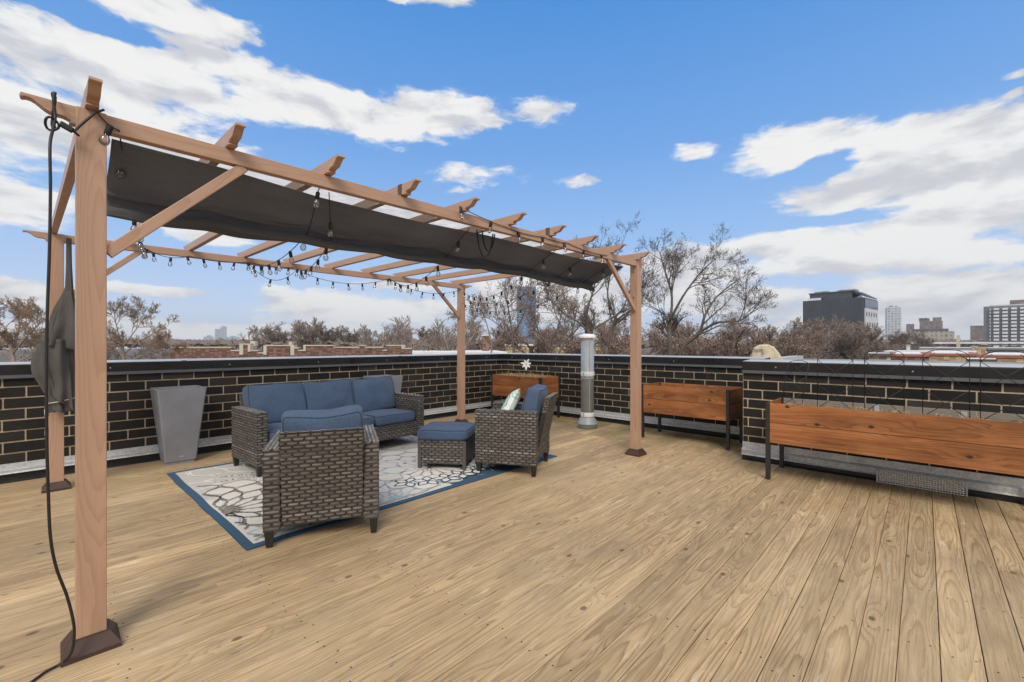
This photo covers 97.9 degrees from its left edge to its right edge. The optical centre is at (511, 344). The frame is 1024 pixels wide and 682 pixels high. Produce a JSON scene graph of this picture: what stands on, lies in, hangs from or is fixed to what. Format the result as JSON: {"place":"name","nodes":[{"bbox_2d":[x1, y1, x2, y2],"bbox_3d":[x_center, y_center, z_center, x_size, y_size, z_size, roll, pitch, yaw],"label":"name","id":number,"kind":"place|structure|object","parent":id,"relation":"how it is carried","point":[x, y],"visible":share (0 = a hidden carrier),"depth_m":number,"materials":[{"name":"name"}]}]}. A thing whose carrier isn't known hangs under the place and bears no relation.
{"place":"outdoors","nodes":[
{"label":"outdoors","id":0,"kind":"place"},
{"bbox_2d":[215,326,226,339],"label":"twin tower","id":1,"kind":"structure","parent":0,"point":[221,332],"depth_m":903.63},
{"bbox_2d":[0,348,882,361],"bbox_3d":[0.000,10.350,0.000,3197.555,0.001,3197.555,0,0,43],"label":"ground","id":2,"kind":"structure","parent":0,"point":[21,353],"depth_m":475.15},
{"bbox_2d":[0,294,44,361],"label":"bare tree","id":3,"kind":"object","parent":2,"relation":"on","point":[25,313],"visible":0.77,"depth_m":12.46,"materials":[{"name":"brown plant"}]},
{"bbox_2d":[1,326,109,361],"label":"bare tree","id":4,"kind":"object","parent":2,"relation":"on","point":[18,341],"visible":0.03,"depth_m":30.67,"materials":[{"name":"brown plant"}]},
{"bbox_2d":[107,346,145,359],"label":"bare tree","id":5,"kind":"object","parent":2,"relation":"on","point":[111,353],"visible":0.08,"depth_m":29.29,"materials":[{"name":"brown plant"}]},
{"bbox_2d":[107,294,187,359],"bbox_3d":[-10.659,4.458,12.710,3.408,11.784,1.544,0,0,12],"label":"bare tree","id":6,"kind":"object","parent":2,"relation":"on","point":[158,336],"visible":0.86,"depth_m":12.58,"materials":[{"name":"brown plant"}]},
{"bbox_2d":[131,335,170,359],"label":"bare tree","id":7,"kind":"object","parent":2,"relation":"on","point":[151,354],"visible":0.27,"depth_m":45.27,"materials":[{"name":"brown plant"}]},
{"bbox_2d":[224,322,285,351],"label":"bare tree","id":8,"kind":"object","parent":2,"relation":"on","point":[267,332],"visible":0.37,"depth_m":62.11,"materials":[{"name":"brown plant"}]},
{"bbox_2d":[246,324,293,343],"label":"bare tree","id":9,"kind":"object","parent":2,"relation":"on","point":[280,335],"visible":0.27,"depth_m":69.20,"materials":[{"name":"brown plant"}]},
{"bbox_2d":[171,341,412,358],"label":"brick building","id":10,"kind":"structure","parent":2,"relation":"on","point":[291,349],"depth_m":26.45,"materials":[{"name":"brick"}]},
{"bbox_2d":[283,316,326,349],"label":"bare tree","id":11,"kind":"object","parent":2,"relation":"on","point":[310,336],"visible":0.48,"depth_m":57.28,"materials":[{"name":"brown plant"}]},
{"bbox_2d":[317,324,347,346],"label":"bare tree","id":12,"kind":"object","parent":2,"relation":"on","point":[328,335],"visible":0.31,"depth_m":72.94,"materials":[{"name":"brown plant"}]},
{"bbox_2d":[340,327,372,343],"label":"bare tree","id":13,"kind":"object","parent":2,"relation":"on","point":[350,337],"visible":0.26,"depth_m":84.03,"materials":[{"name":"brown plant"}]},
{"bbox_2d":[334,315,410,349],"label":"bare tree","id":14,"kind":"object","parent":2,"relation":"on","point":[369,338],"visible":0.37,"depth_m":40.58,"materials":[{"name":"brown plant"}]},
{"bbox_2d":[370,330,416,349],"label":"bare tree","id":15,"kind":"object","parent":2,"relation":"on","point":[375,334],"visible":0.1,"depth_m":79.08,"materials":[{"name":"brown plant"}]},
{"bbox_2d":[387,317,428,350],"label":"bare tree","id":16,"kind":"object","parent":2,"relation":"on","point":[403,333],"visible":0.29,"depth_m":37.29,"materials":[{"name":"brown plant"}]},
{"bbox_2d":[415,326,440,349],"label":"bare tree","id":17,"kind":"object","parent":2,"relation":"on","point":[421,333],"visible":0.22,"depth_m":73.75,"materials":[{"name":"brown plant"}]},
{"bbox_2d":[420,323,456,349],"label":"bare tree","id":18,"kind":"object","parent":2,"relation":"on","point":[430,340],"visible":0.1,"depth_m":40.58,"materials":[{"name":"brown plant"}]},
{"bbox_2d":[416,309,483,350],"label":"bare tree","id":19,"kind":"object","parent":2,"relation":"on","point":[442,347],"visible":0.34,"depth_m":36.28,"materials":[{"name":"brown plant"}]},
{"bbox_2d":[412,350,506,353],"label":"brick building","id":20,"kind":"structure","parent":2,"relation":"on","point":[446,352],"depth_m":30.39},
{"bbox_2d":[482,335,488,350],"bbox_3d":[-2.019,4.797,34.300,0.630,11.105,0.700,0,0,-3],"label":"chimney","id":21,"kind":"object","parent":2,"relation":"on","point":[485,346],"visible":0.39,"depth_m":34.00,"materials":[{"name":"red brick"}]},
{"bbox_2d":[443,286,527,352],"bbox_3d":[-1.243,3.672,23.198,4.586,13.359,2.434,0,0,15],"label":"bare tree","id":22,"kind":"object","parent":2,"relation":"on","point":[453,315],"visible":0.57,"depth_m":22.96,"materials":[{"name":"brown plant"}]},
{"bbox_2d":[465,325,524,350],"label":"bare tree","id":23,"kind":"object","parent":2,"relation":"on","point":[496,344],"visible":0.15,"depth_m":45.98,"materials":[{"name":"brown plant"}]},
{"bbox_2d":[466,276,539,352],"bbox_3d":[-0.534,3.482,19.991,4.322,13.738,1.968,0,0,43],"label":"bare tree","id":24,"kind":"object","parent":2,"relation":"on","point":[519,289],"visible":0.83,"depth_m":19.87,"materials":[{"name":"brown plant"}]},
{"bbox_2d":[490,325,522,351],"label":"bare tree","id":25,"kind":"object","parent":2,"relation":"on","point":[498,333],"visible":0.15,"depth_m":69.13,"materials":[{"name":"brown plant"}]},
{"bbox_2d":[517,286,535,340],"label":"glass tower","id":26,"kind":"structure","parent":2,"relation":"on","point":[524,327],"depth_m":420.03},
{"bbox_2d":[496,315,560,352],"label":"bare tree","id":27,"kind":"object","parent":2,"relation":"on","point":[519,348],"visible":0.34,"depth_m":39.54,"materials":[{"name":"brown plant"}]},
{"bbox_2d":[524,322,575,343],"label":"bare tree","id":28,"kind":"object","parent":2,"relation":"on","point":[567,328],"visible":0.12,"depth_m":71.09,"materials":[{"name":"brown plant"}]},
{"bbox_2d":[517,281,591,353],"bbox_3d":[1.953,3.576,19.145,2.879,13.548,2.596,0,0,-36],"label":"bare tree","id":29,"kind":"object","parent":2,"relation":"on","point":[572,305],"visible":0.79,"depth_m":19.26,"materials":[{"name":"brown plant"}]},
{"bbox_2d":[505,344,608,353],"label":"brick building","id":30,"kind":"structure","parent":2,"relation":"on","point":[534,350],"depth_m":60.72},
{"bbox_2d":[515,284,607,352],"bbox_3d":[2.104,3.503,20.657,3.980,13.696,3.680,0,0,-27],"label":"bare tree","id":31,"kind":"object","parent":2,"relation":"on","point":[560,315],"visible":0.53,"depth_m":20.88,"materials":[{"name":"brown plant"}]},
{"bbox_2d":[527,311,599,353],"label":"bare tree","id":32,"kind":"object","parent":2,"relation":"on","point":[542,331],"visible":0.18,"depth_m":35.43,"materials":[{"name":"brown plant"}]},
{"bbox_2d":[523,221,650,333],"bbox_3d":[2.725,3.341,13.700,4.324,14.020,2.496,0,0,-18],"label":"bare tree","id":33,"kind":"object","parent":2,"relation":"on","point":[587,324],"visible":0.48,"depth_m":13.62,"materials":[{"name":"brown plant"}]},
{"bbox_2d":[560,317,619,353],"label":"bare tree","id":34,"kind":"object","parent":2,"relation":"on","point":[572,345],"visible":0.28,"depth_m":32.99,"materials":[{"name":"brown plant"}]},
{"bbox_2d":[593,313,648,354],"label":"bare tree","id":35,"kind":"object","parent":2,"relation":"on","point":[604,335],"visible":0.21,"depth_m":30.05,"materials":[{"name":"brown plant"}]},
{"bbox_2d":[599,212,670,353],"bbox_3d":[3.652,3.027,14.169,1.683,14.646,3.015,0,0,-31],"label":"bare tree","id":36,"kind":"object","parent":2,"relation":"on","point":[608,339],"visible":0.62,"depth_m":14.42,"materials":[{"name":"brown plant"}]},
{"bbox_2d":[611,318,678,354],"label":"bare tree","id":37,"kind":"object","parent":2,"relation":"on","point":[657,343],"visible":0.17,"depth_m":26.52,"materials":[{"name":"brown plant"}]},
{"bbox_2d":[642,322,727,355],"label":"bare tree","id":38,"kind":"object","parent":2,"relation":"on","point":[700,342],"visible":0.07,"depth_m":33.73,"materials":[{"name":"brown plant"}]},
{"bbox_2d":[642,318,731,356],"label":"bare tree","id":39,"kind":"object","parent":2,"relation":"on","point":[681,341],"visible":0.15,"depth_m":27.26,"materials":[{"name":"brown plant"}]},
{"bbox_2d":[671,322,706,355],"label":"bare tree","id":40,"kind":"object","parent":2,"relation":"on","point":[688,333],"visible":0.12,"depth_m":78.67,"materials":[{"name":"brown plant"}]},
{"bbox_2d":[618,223,777,355],"bbox_3d":[6.619,3.031,15.554,4.972,14.645,3.526,0,0,43],"label":"bare tree","id":41,"kind":"object","parent":2,"relation":"on","point":[670,329],"visible":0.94,"depth_m":15.09,"materials":[{"name":"brown plant"}]},
{"bbox_2d":[675,319,734,354],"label":"bare tree","id":42,"kind":"object","parent":2,"relation":"on","point":[686,323],"visible":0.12,"depth_m":36.47,"materials":[{"name":"brown plant"}]},
{"bbox_2d":[721,312,748,338],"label":"distant block","id":43,"kind":"structure","parent":2,"relation":"on","point":[729,316],"depth_m":701.34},
{"bbox_2d":[714,325,758,355],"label":"bare tree","id":44,"kind":"object","parent":2,"relation":"on","point":[736,335],"visible":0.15,"depth_m":84.08,"materials":[{"name":"brown plant"}]},
{"bbox_2d":[702,310,773,356],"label":"bare tree","id":45,"kind":"object","parent":2,"relation":"on","point":[740,351],"visible":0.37,"depth_m":26.05,"materials":[{"name":"brown plant"}]},
{"bbox_2d":[734,325,778,349],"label":"bare tree","id":46,"kind":"object","parent":2,"relation":"on","point":[769,334],"visible":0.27,"depth_m":65.41,"materials":[{"name":"brown plant"}]},
{"bbox_2d":[746,320,822,358],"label":"bare tree","id":47,"kind":"object","parent":2,"relation":"on","point":[789,351],"visible":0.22,"depth_m":29.16,"materials":[{"name":"brown plant"}]},
{"bbox_2d":[771,323,807,352],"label":"bare tree","id":48,"kind":"object","parent":2,"relation":"on","point":[783,334],"visible":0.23,"depth_m":61.49,"materials":[{"name":"brown plant"}]},
{"bbox_2d":[777,331,837,358],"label":"bare tree","id":49,"kind":"object","parent":2,"relation":"on","point":[814,350],"visible":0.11,"depth_m":32.31,"materials":[{"name":"brown plant"}]},
{"bbox_2d":[788,326,849,358],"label":"bare tree","id":50,"kind":"object","parent":2,"relation":"on","point":[820,344],"visible":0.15,"depth_m":47.29,"materials":[{"name":"brown plant"}]},
{"bbox_2d":[790,314,864,358],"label":"bare tree","id":51,"kind":"object","parent":2,"relation":"on","point":[830,326],"visible":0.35,"depth_m":57.68,"materials":[{"name":"brown plant"}]},
{"bbox_2d":[803,289,877,349],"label":"office block","id":52,"kind":"structure","parent":2,"relation":"on","point":[852,305],"depth_m":149.84,"materials":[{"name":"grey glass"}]},
{"bbox_2d":[824,325,876,359],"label":"bare tree","id":53,"kind":"object","parent":2,"relation":"on","point":[846,345],"visible":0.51,"depth_m":49.41,"materials":[{"name":"brown plant"}]},
{"bbox_2d":[849,321,903,352],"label":"bare tree","id":54,"kind":"object","parent":2,"relation":"on","point":[876,343],"visible":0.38,"depth_m":62.93,"materials":[{"name":"brown plant"}]},
{"bbox_2d":[885,304,900,339],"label":"apartment tower","id":55,"kind":"structure","parent":2,"relation":"on","point":[892,318],"depth_m":520.78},
{"bbox_2d":[781,356,1023,364],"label":"next roof","id":56,"kind":"structure","parent":2,"relation":"on","point":[792,357],"depth_m":10.80,"materials":[{"name":"beige brick"}]},
{"bbox_2d":[750,344,781,359],"bbox_3d":[4.819,0.205,8.483,0.624,0.430,0.484,0,0,29],"label":"covered unit","id":57,"kind":"object","parent":56,"relation":"on","point":[767,350],"visible":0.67,"depth_m":8.31,"materials":[{"name":"beige fabric"}]},
{"bbox_2d":[880,329,927,350],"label":"bare tree","id":58,"kind":"object","parent":2,"relation":"on","point":[902,338],"visible":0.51,"depth_m":94.33,"materials":[{"name":"brown plant"}]},
{"bbox_2d":[891,352,930,360],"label":"rooftop building","id":59,"kind":"structure","parent":2,"relation":"on","point":[913,356],"depth_m":23.99,"materials":[{"name":"red brick"}]},
{"bbox_2d":[909,335,945,348],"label":"bare tree","id":60,"kind":"object","parent":2,"relation":"on","point":[923,341],"visible":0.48,"depth_m":109.37,"materials":[{"name":"brown plant"}]},
{"bbox_2d":[905,317,953,349],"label":"hotel block","id":61,"kind":"structure","parent":2,"relation":"on","point":[934,329],"depth_m":330.61,"materials":[{"name":"concrete"}]},
{"bbox_2d":[911,342,1023,346],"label":"elevated track","id":62,"kind":"structure","parent":2,"relation":"on","point":[988,343],"depth_m":131.51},
{"bbox_2d":[970,326,983,346],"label":"grey block","id":63,"kind":"structure","parent":2,"relation":"on","point":[977,333],"depth_m":260.11,"materials":[{"name":"concrete"}]},
{"bbox_2d":[0,338,983,348],"bbox_3d":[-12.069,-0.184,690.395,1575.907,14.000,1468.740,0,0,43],"label":"treeline","id":64,"kind":"object","parent":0,"point":[225,343],"visible":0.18,"depth_m":73.27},
{"bbox_2d":[0,413,1023,681],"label":"deck","id":65,"kind":"structure","parent":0,"point":[592,555],"depth_m":2.54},
{"bbox_2d":[150,385,206,465],"bbox_3d":[-3.860,0.922,5.156,0.456,0.855,0.456,0,0,43],"label":"tapered planter","id":66,"kind":"object","parent":65,"relation":"on","point":[178,412],"visible":1,"depth_m":5.03,"materials":[{"name":"plastic"}]},
{"bbox_2d":[0,353,502,483],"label":"parapet wall","id":67,"kind":"structure","parent":65,"relation":"on","point":[132,434],"depth_m":5.52,"materials":[{"name":"black brick"}]},
{"bbox_2d":[19,76,650,667],"bbox_3d":[-1.374,0.119,4.834,3.797,2.462,5.326,0,0,43],"label":"pergola","id":68,"kind":"object","parent":65,"relation":"on","point":[85,176],"visible":0.88,"depth_m":2.18,"materials":[{"name":"brown wood"}]},
{"bbox_2d":[31,238,74,434],"bbox_3d":[-4.148,-0.090,4.059,0.235,1.800,0.321,0,0,43],"label":"tied curtain","id":69,"kind":"object","parent":68,"relation":"hanging from","point":[61,377],"visible":0.88,"depth_m":4.04,"materials":[{"name":"grey fabric"}]},
{"bbox_2d":[30,91,104,681],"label":"power cord","id":70,"kind":"object","parent":68,"relation":"hanging from","point":[61,124],"visible":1,"depth_m":1.80,"materials":[{"name":"black rubber"}]},
{"bbox_2d":[98,113,147,258],"bbox_3d":[-2.781,-0.878,3.305,0.096,0.299,3.291,0,0,-37],"label":"string light","id":71,"kind":"object","parent":68,"relation":"hanging from","point":[109,128],"visible":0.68,"depth_m":2.25,"materials":[{"name":"black rubber"}]},
{"bbox_2d":[149,250,293,274],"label":"string light","id":72,"kind":"object","parent":68,"relation":"hanging from","point":[188,260],"visible":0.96,"depth_m":5.01,"materials":[{"name":"black rubber"}]},
{"bbox_2d":[246,174,325,275],"bbox_3d":[-2.132,-0.838,3.982,0.072,0.427,3.267,0,0,-37],"label":"string light","id":73,"kind":"object","parent":68,"relation":"hanging from","point":[317,195],"visible":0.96,"depth_m":3.45,"materials":[{"name":"black rubber"}]},
{"bbox_2d":[295,192,333,278],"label":"string light","id":74,"kind":"object","parent":68,"relation":"hanging from","point":[325,251],"visible":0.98,"depth_m":3.55,"materials":[{"name":"black rubber"}]},
{"bbox_2d":[250,265,460,299],"bbox_3d":[-1.992,-0.844,6.438,0.062,0.278,3.254,0,0,44],"label":"string light","id":75,"kind":"object","parent":68,"relation":"hanging from","point":[270,280],"visible":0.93,"depth_m":6.17,"materials":[{"name":"black rubber"}]},
{"bbox_2d":[107,137,623,291],"bbox_3d":[-0.498,-0.890,4.003,0.714,0.474,4.678,0,0,44],"label":"shade canopy","id":76,"kind":"object","parent":68,"relation":"attached to","point":[246,205],"visible":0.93,"depth_m":2.93,"materials":[{"name":"fabric"}]},
{"bbox_2d":[389,228,469,292],"bbox_3d":[-1.113,-0.791,5.083,0.113,0.404,3.377,0,0,-25],"label":"string light","id":77,"kind":"object","parent":68,"relation":"hanging from","point":[437,267],"visible":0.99,"depth_m":4.47,"materials":[{"name":"black rubber"}]},
{"bbox_2d":[463,249,556,304],"bbox_3d":[-0.289,-0.744,5.962,0.220,0.398,3.477,0,0,-21],"label":"string light","id":78,"kind":"object","parent":68,"relation":"hanging from","point":[521,277],"visible":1,"depth_m":5.12,"materials":[{"name":"black rubber"}]},
{"bbox_2d":[470,257,583,309],"bbox_3d":[-0.066,-0.727,6.163,0.164,0.431,3.329,0,0,-28],"label":"string light","id":79,"kind":"object","parent":68,"relation":"hanging from","point":[547,289],"visible":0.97,"depth_m":5.78,"materials":[{"name":"black rubber"}]},
{"bbox_2d":[459,206,607,262],"bbox_3d":[0.320,-0.977,4.187,0.074,0.181,2.119,0,0,44],"label":"string light","id":80,"kind":"object","parent":68,"relation":"hanging from","point":[518,232],"visible":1,"depth_m":3.98,"materials":[{"name":"black rubber"}]},
{"bbox_2d":[462,266,607,317],"bbox_3d":[0.112,-0.668,6.320,0.128,0.548,3.188,0,0,-39],"label":"string light","id":81,"kind":"object","parent":68,"relation":"hanging from","point":[602,270],"visible":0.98,"depth_m":6.00,"materials":[{"name":"black rubber"}]},
{"bbox_2d":[167,435,556,550],"bbox_3d":[-1.528,1.338,5.018,2.554,0.023,3.372,0,0,43],"label":"area rug","id":82,"kind":"object","parent":65,"relation":"on","point":[228,497],"visible":0.42,"depth_m":4.25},
{"bbox_2d":[262,404,379,547],"bbox_3d":[-1.401,0.889,3.340,0.744,0.905,0.795,0,0,-21],"label":"wicker armchair","id":83,"kind":"object","parent":82,"relation":"on","point":[320,465],"visible":1,"depth_m":3.03,"materials":[{"name":"wicker"}]},
{"bbox_2d":[231,376,423,476],"bbox_3d":[-2.188,0.892,5.541,0.816,0.898,2.119,0,0,40],"label":"wicker sofa","id":84,"kind":"object","parent":82,"relation":"on","point":[389,412],"visible":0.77,"depth_m":5.46,"materials":[{"name":"blue fabric"}]},
{"bbox_2d":[417,421,474,469],"bbox_3d":[-0.720,1.121,5.049,0.583,0.440,0.581,0,0,8],"label":"wicker ottoman","id":85,"kind":"object","parent":82,"relation":"on","point":[451,442],"visible":0.94,"depth_m":4.79,"materials":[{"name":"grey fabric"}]},
{"bbox_2d":[475,384,557,476],"bbox_3d":[0.078,0.894,4.921,0.789,0.895,0.709,0,0,16],"label":"wicker armchair","id":86,"kind":"object","parent":82,"relation":"on","point":[519,435],"visible":0.97,"depth_m":4.62,"materials":[{"name":"wicker"}]},
{"bbox_2d":[501,388,520,409],"bbox_3d":[-0.029,0.690,4.939,0.150,0.430,0.430,28,-11,1],"label":"throw pillow","id":87,"kind":"object","parent":86,"relation":"on","point":[512,400],"visible":0.51,"depth_m":4.78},
{"bbox_2d":[363,375,402,391],"bbox_3d":[-2.058,0.922,7.106,0.456,0.855,0.456,0,0,43],"label":"tapered planter","id":88,"kind":"object","parent":65,"relation":"on","point":[397,380],"visible":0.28,"depth_m":7.07,"materials":[{"name":"concrete"}]},
{"bbox_2d":[491,371,559,417],"bbox_3d":[0.238,0.924,8.491,1.273,0.852,0.605,0,0,43],"label":"raised planter","id":89,"kind":"object","parent":65,"relation":"on","point":[506,384],"visible":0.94,"depth_m":8.28,"materials":[{"name":"brown wood"}]},
{"bbox_2d":[577,334,597,428],"bbox_3d":[1.230,0.585,7.266,0.344,1.530,0.344,0,0,13],"label":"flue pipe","id":90,"kind":"object","parent":65,"relation":"on","point":[587,420],"visible":1,"depth_m":7.17,"materials":[{"name":"metal"}]},
{"bbox_2d":[503,353,769,439],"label":"parapet wall","id":91,"kind":"structure","parent":65,"relation":"on","point":[612,389],"depth_m":7.57,"materials":[{"name":"black brick"}]},
{"bbox_2d":[641,382,742,450],"bbox_3d":[2.529,0.959,6.314,1.212,0.782,0.613,0,0,43],"label":"raised planter","id":92,"kind":"object","parent":65,"relation":"on","point":[721,403],"visible":0.97,"depth_m":6.07,"materials":[{"name":"brown wood"}]},
{"bbox_2d":[741,359,1023,504],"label":"parapet wall","id":93,"kind":"structure","parent":65,"relation":"on","point":[764,380],"depth_m":4.43,"materials":[{"name":"black brick"}]},
{"bbox_2d":[876,468,967,496],"bbox_3d":[3.816,1.280,4.170,0.628,0.124,0.055,0,0,43],"label":"guard","id":94,"kind":"object","parent":93,"relation":"attached to","point":[939,484],"visible":1,"depth_m":4.14,"materials":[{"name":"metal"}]},
{"bbox_2d":[765,397,1023,479],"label":"raised planter","id":95,"kind":"object","parent":65,"relation":"on","point":[954,438],"visible":1,"depth_m":3.84,"materials":[{"name":"brown wood"}]},
{"bbox_2d":[781,360,808,404],"bbox_3d":[2.983,0.408,4.698,0.012,0.525,0.205,26,-15,-32],"label":"wire trellis","id":96,"kind":"object","parent":95,"relation":"on","point":[797,382],"visible":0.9,"depth_m":4.70,"materials":[{"name":"black metal"}]},
{"bbox_2d":[817,352,852,407],"bbox_3d":[3.255,0.360,4.493,0.295,0.585,0.012,0,-2,40],"label":"wire trellis","id":97,"kind":"object","parent":95,"relation":"on","point":[828,376],"visible":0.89,"depth_m":4.54,"materials":[{"name":"black metal"}]},
{"bbox_2d":[864,349,904,411],"bbox_3d":[3.524,0.345,4.224,0.012,0.615,0.295,-1,1,-43],"label":"wire trellis","id":98,"kind":"object","parent":95,"relation":"on","point":[880,376],"visible":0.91,"depth_m":4.25,"materials":[{"name":"black metal"}]},
{"bbox_2d":[922,349,969,417],"bbox_3d":[3.841,0.345,3.948,0.305,0.615,0.012,0,-1,41],"label":"wire trellis","id":99,"kind":"object","parent":95,"relation":"on","point":[949,377],"visible":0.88,"depth_m":3.94,"materials":[{"name":"black metal"}]},
{"bbox_2d":[980,351,1023,419],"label":"wire trellis","id":100,"kind":"object","parent":95,"relation":"on","point":[996,382],"visible":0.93,"depth_m":3.74,"materials":[{"name":"black metal"}]},
{"bbox_2d":[0,0,1023,348],"label":"sky","id":101,"kind":"structure","parent":0,"point":[875,148],"materials":[{"name":"blue"}]},
{"bbox_2d":[867,352,892,359],"bbox_3d":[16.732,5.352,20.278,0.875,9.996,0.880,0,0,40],"label":"building","id":102,"kind":"structure","parent":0,"point":[881,356],"depth_m":19.99,"materials":[{"name":"beige brick"}]},
{"bbox_2d":[884,350,986,352],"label":"rooftop building","id":103,"kind":"structure","parent":0,"point":[888,351],"depth_m":47.40,"materials":[{"name":"beige brick"}]},
{"bbox_2d":[923,351,977,360],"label":"rooftop building","id":104,"kind":"structure","parent":0,"point":[945,356],"depth_m":25.14,"materials":[{"name":"beige brick"}]},
{"bbox_2d":[919,347,1023,350],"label":"rooftop building","id":105,"kind":"structure","parent":0,"point":[953,348],"depth_m":81.19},
{"bbox_2d":[966,358,997,361],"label":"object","id":106,"kind":"object","parent":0,"point":[984,360],"visible":0.09,"depth_m":16.92,"materials":[{"name":"beige brick"}]},
{"bbox_2d":[977,352,1023,362],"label":"rooftop building","id":107,"kind":"structure","parent":0,"point":[1007,357],"depth_m":21.51,"materials":[{"name":"beige brick"}]},
{"bbox_2d":[984,300,1023,346],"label":"apartment slab","id":108,"kind":"structure","parent":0,"point":[1003,323],"depth_m":210.66,"materials":[{"name":"concrete"}]},
{"bbox_2d":[986,349,1023,352],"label":"rooftop building","id":109,"kind":"structure","parent":0,"point":[1004,350],"depth_m":57.47,"materials":[{"name":"brick"}]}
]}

